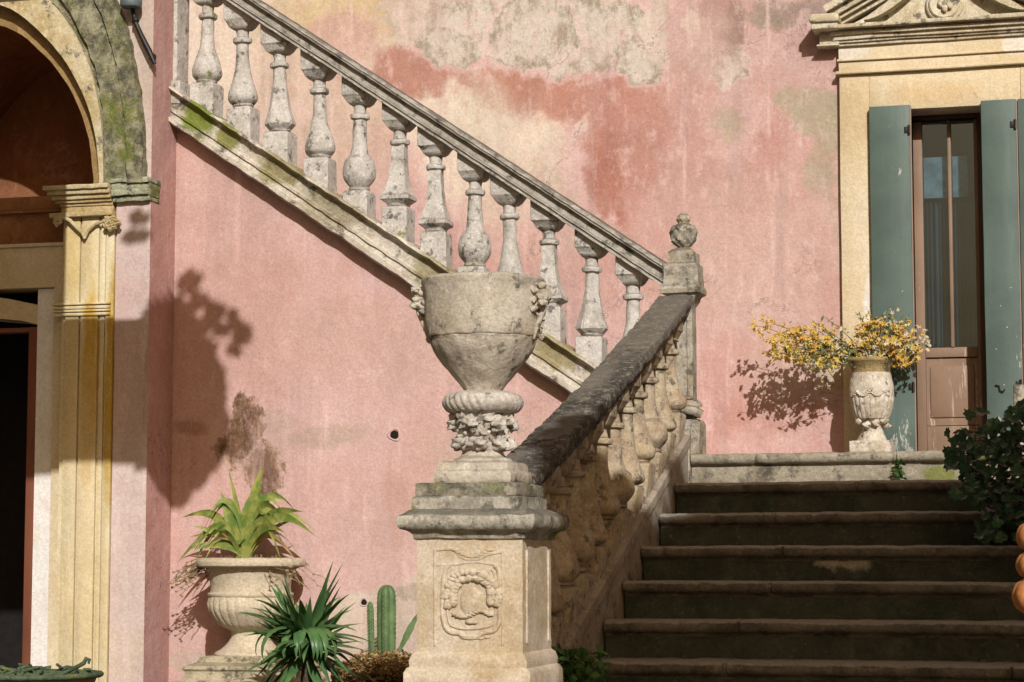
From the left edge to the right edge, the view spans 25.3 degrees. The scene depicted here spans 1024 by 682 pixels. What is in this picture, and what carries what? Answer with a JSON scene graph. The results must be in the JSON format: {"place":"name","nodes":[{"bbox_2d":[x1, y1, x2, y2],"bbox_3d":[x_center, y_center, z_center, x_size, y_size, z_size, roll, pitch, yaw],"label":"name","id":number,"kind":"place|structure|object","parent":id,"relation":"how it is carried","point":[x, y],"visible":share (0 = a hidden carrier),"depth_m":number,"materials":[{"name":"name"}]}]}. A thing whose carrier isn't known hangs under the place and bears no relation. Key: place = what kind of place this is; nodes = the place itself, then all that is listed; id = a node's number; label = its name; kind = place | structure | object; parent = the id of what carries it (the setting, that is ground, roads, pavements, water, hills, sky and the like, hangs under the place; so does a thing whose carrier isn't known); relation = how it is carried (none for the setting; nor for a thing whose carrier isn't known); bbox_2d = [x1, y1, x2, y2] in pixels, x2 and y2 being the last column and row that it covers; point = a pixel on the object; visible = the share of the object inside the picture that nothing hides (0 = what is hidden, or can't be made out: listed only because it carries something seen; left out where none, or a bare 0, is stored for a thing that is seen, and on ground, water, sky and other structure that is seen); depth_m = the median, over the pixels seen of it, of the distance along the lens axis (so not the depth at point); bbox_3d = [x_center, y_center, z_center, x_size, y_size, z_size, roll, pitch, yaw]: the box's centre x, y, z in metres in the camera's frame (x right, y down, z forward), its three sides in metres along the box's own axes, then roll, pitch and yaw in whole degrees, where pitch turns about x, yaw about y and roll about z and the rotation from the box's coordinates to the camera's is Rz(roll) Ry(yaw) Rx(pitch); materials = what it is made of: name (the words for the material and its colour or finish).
{"place":"outdoors","nodes":[
{"label":"outdoors","id":0,"kind":"place"},
{"bbox_2d":[1013,384,1023,444],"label":"stone pier","id":1,"kind":"structure","parent":0,"point":[1018,391],"depth_m":11.12,"materials":[{"name":"beige stone"}]},
{"bbox_3d":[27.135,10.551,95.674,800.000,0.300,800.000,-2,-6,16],"label":"ground","id":2,"kind":"structure","parent":0,"visible":0},
{"bbox_2d":[0,0,26,1],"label":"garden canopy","id":3,"kind":"object","parent":2,"relation":"on","point":[11,0],"depth_m":10.80,"materials":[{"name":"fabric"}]},
{"bbox_2d":[0,669,103,681],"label":"garden bowl","id":4,"kind":"object","parent":2,"relation":"on","point":[93,675],"visible":0.77,"depth_m":9.59,"materials":[{"name":"stone"}]},
{"bbox_2d":[0,657,91,674],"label":"creeping succulent","id":5,"kind":"object","parent":4,"relation":"on","point":[25,669],"visible":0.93,"depth_m":9.79,"materials":[{"name":"green plant"}]},
{"bbox_2d":[0,0,176,681],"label":"arched wing","id":6,"kind":"structure","parent":2,"relation":"on","point":[88,133],"depth_m":11.77,"materials":[{"name":"paint"}]},
{"bbox_2d":[120,0,155,64],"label":"wall bracket","id":7,"kind":"object","parent":6,"relation":"attached to","point":[132,5],"depth_m":11.73,"materials":[{"name":"metal"}]},
{"bbox_2d":[168,86,597,681],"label":"stair flight","id":8,"kind":"object","parent":2,"relation":"on","point":[314,378],"visible":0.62,"depth_m":11.71,"materials":[{"name":"paint"}]},
{"bbox_2d":[171,0,666,366],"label":"balustrade","id":9,"kind":"object","parent":8,"relation":"on","point":[479,163],"visible":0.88,"depth_m":11.63,"materials":[{"name":"stone"}]},
{"bbox_2d":[396,508,568,681],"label":"stone pedestal","id":10,"kind":"object","parent":2,"relation":"on","point":[483,594],"visible":1,"depth_m":7.68,"materials":[{"name":"stone"}]},
{"bbox_2d":[410,271,553,509],"bbox_3d":[-0.100,0.185,7.929,0.518,0.809,0.435,-2,-6,16],"label":"stone urn","id":11,"kind":"object","parent":10,"relation":"on","point":[482,330],"visible":1,"depth_m":7.80,"materials":[{"name":"grey stone"}]},
{"bbox_2d":[506,295,692,681],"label":"balustrade","id":12,"kind":"object","parent":2,"relation":"on","point":[601,452],"visible":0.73,"depth_m":9.51,"materials":[{"name":"stone"}]},
{"bbox_2d":[188,0,1023,453],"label":"villa facade","id":13,"kind":"structure","parent":2,"relation":"on","point":[736,132],"depth_m":12.44,"materials":[{"name":"paint"}]},
{"bbox_2d":[869,105,916,450],"bbox_3d":[2.002,-0.315,12.017,0.220,1.870,0.048,-2,-6,16],"label":"window shutter","id":14,"kind":"object","parent":13,"relation":"attached to","point":[891,196],"depth_m":12.03,"materials":[{"name":"green paint"}]},
{"bbox_2d":[911,112,1023,450],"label":"french door","id":15,"kind":"structure","parent":13,"relation":"attached to","point":[949,292],"depth_m":12.24,"materials":[{"name":"brown wood"}]},
{"bbox_2d":[912,119,982,450],"bbox_3d":[2.327,-0.264,12.201,0.343,1.845,0.056,-2,-6,16],"label":"door leaf","id":16,"kind":"structure","parent":15,"relation":"in","point":[949,384],"depth_m":12.16,"materials":[{"name":"brown wood"}]},
{"bbox_2d":[981,99,1022,449],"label":"window shutter","id":17,"kind":"object","parent":13,"relation":"attached to","point":[1002,260],"depth_m":11.87,"materials":[{"name":"green paint"}]},
{"bbox_2d":[1017,99,1023,378],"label":"window shutter","id":18,"kind":"object","parent":13,"relation":"attached to","point":[1020,103],"depth_m":11.89,"materials":[{"name":"green paint"}]},
{"bbox_2d":[588,451,1023,681],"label":"stone staircase","id":19,"kind":"structure","parent":2,"relation":"on","point":[864,566],"depth_m":9.51,"materials":[{"name":"grey stone"}]},
{"bbox_2d":[552,643,610,681],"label":"fern plant","id":20,"kind":"object","parent":19,"relation":"on","point":[580,667],"visible":0.72,"depth_m":8.14,"materials":[{"name":"green plant"}]},
{"bbox_2d":[660,210,706,482],"bbox_3d":[0.843,0.131,11.142,0.212,1.556,0.234,-2,-6,16],"label":"newel post","id":21,"kind":"object","parent":19,"relation":"on","point":[683,275],"visible":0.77,"depth_m":11.12,"materials":[{"name":"stone"}]},
{"bbox_2d":[847,356,895,451],"bbox_3d":[1.853,0.353,11.771,0.262,0.534,0.262,-2,-6,16],"label":"stone vase","id":22,"kind":"object","parent":19,"relation":"on","point":[871,393],"visible":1,"depth_m":11.69,"materials":[{"name":"beige stone"}]},
{"bbox_2d":[748,306,931,372],"bbox_3d":[1.686,-0.007,11.777,0.940,0.349,0.302,-1,-6,8],"label":"flower arrangement","id":23,"kind":"object","parent":22,"relation":"in","point":[883,344],"visible":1,"depth_m":11.77,"materials":[{"name":"yellow plant"}]},
{"bbox_2d":[891,458,906,479],"bbox_3d":[1.806,0.600,10.686,0.086,0.103,0.054,-2,-6,16],"label":"weed","id":24,"kind":"object","parent":19,"relation":"on","point":[898,469],"visible":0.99,"depth_m":10.68,"materials":[{"name":"green plant"}]},
{"bbox_2d":[942,398,1023,551],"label":"dark creeper","id":25,"kind":"object","parent":19,"relation":"on","point":[976,490],"visible":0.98,"depth_m":9.45,"materials":[{"name":"green plant"}]},
{"bbox_2d":[1011,523,1023,613],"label":"terracotta finial","id":26,"kind":"object","parent":2,"relation":"on","point":[1017,595],"visible":1,"depth_m":6.39,"materials":[{"name":"ceramic"}]},
{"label":"planting bed","id":27,"kind":"structure","parent":2,"relation":"on","visible":0},
{"bbox_2d":[177,655,327,681],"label":"planter plinth","id":28,"kind":"structure","parent":27,"relation":"on","point":[211,668],"depth_m":11.10,"materials":[{"name":"stone"}]},
{"bbox_2d":[196,557,305,655],"bbox_3d":[-1.298,1.320,11.357,0.543,0.485,0.543,-2,-6,16],"label":"stone planter","id":29,"kind":"object","parent":28,"relation":"on","point":[236,584],"visible":0.77,"depth_m":11.19,"materials":[{"name":"stone"}]},
{"bbox_2d":[177,465,315,564],"bbox_3d":[-1.303,0.868,11.368,0.791,0.512,0.352,-2,-6,16],"label":"agave plant","id":30,"kind":"object","parent":29,"relation":"in","point":[249,529],"visible":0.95,"depth_m":11.36,"materials":[{"name":"green plant"}]},
{"bbox_2d":[163,553,330,597],"bbox_3d":[-1.297,1.165,11.372,0.850,0.222,0.362,-2,-6,16],"label":"dry vine","id":31,"kind":"object","parent":29,"relation":"on","point":[193,572],"visible":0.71,"depth_m":11.36,"materials":[{"name":"brown plant"}]},
{"bbox_2d":[233,560,371,681],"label":"yucca plant","id":32,"kind":"object","parent":27,"relation":"on","point":[307,635],"visible":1,"depth_m":10.37,"materials":[{"name":"green plant"}]},
{"bbox_2d":[330,646,413,681],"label":"groundcover succulent","id":33,"kind":"object","parent":27,"relation":"on","point":[378,664],"visible":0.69,"depth_m":10.59,"materials":[{"name":"brown plant"}]},
{"bbox_2d":[398,614,416,651],"bbox_3d":[-0.491,1.382,10.909,0.112,0.203,0.009,-2,-6,16],"label":"agave leaf","id":34,"kind":"object","parent":33,"relation":"on","point":[408,632],"visible":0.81,"depth_m":10.91,"materials":[{"name":"green plant"}]},
{"bbox_2d":[346,670,402,681],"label":"soil mound","id":35,"kind":"object","parent":27,"relation":"on","point":[373,676],"visible":0.21,"depth_m":10.71,"materials":[{"name":"brown soil"}]},
{"bbox_2d":[363,602,376,660],"bbox_3d":[-0.679,1.411,11.013,0.079,0.308,0.054,-2,-6,16],"label":"columnar cactus","id":36,"kind":"object","parent":35,"relation":"on","point":[371,637],"visible":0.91,"depth_m":11.01,"materials":[{"name":"green plant"}]},
{"bbox_2d":[373,585,398,667],"bbox_3d":[-0.601,1.375,10.992,0.130,0.402,0.110,-2,-6,16],"label":"columnar cactus","id":37,"kind":"object","parent":35,"relation":"on","point":[386,620],"visible":0.88,"depth_m":10.97,"materials":[{"name":"green plant"}]}
]}

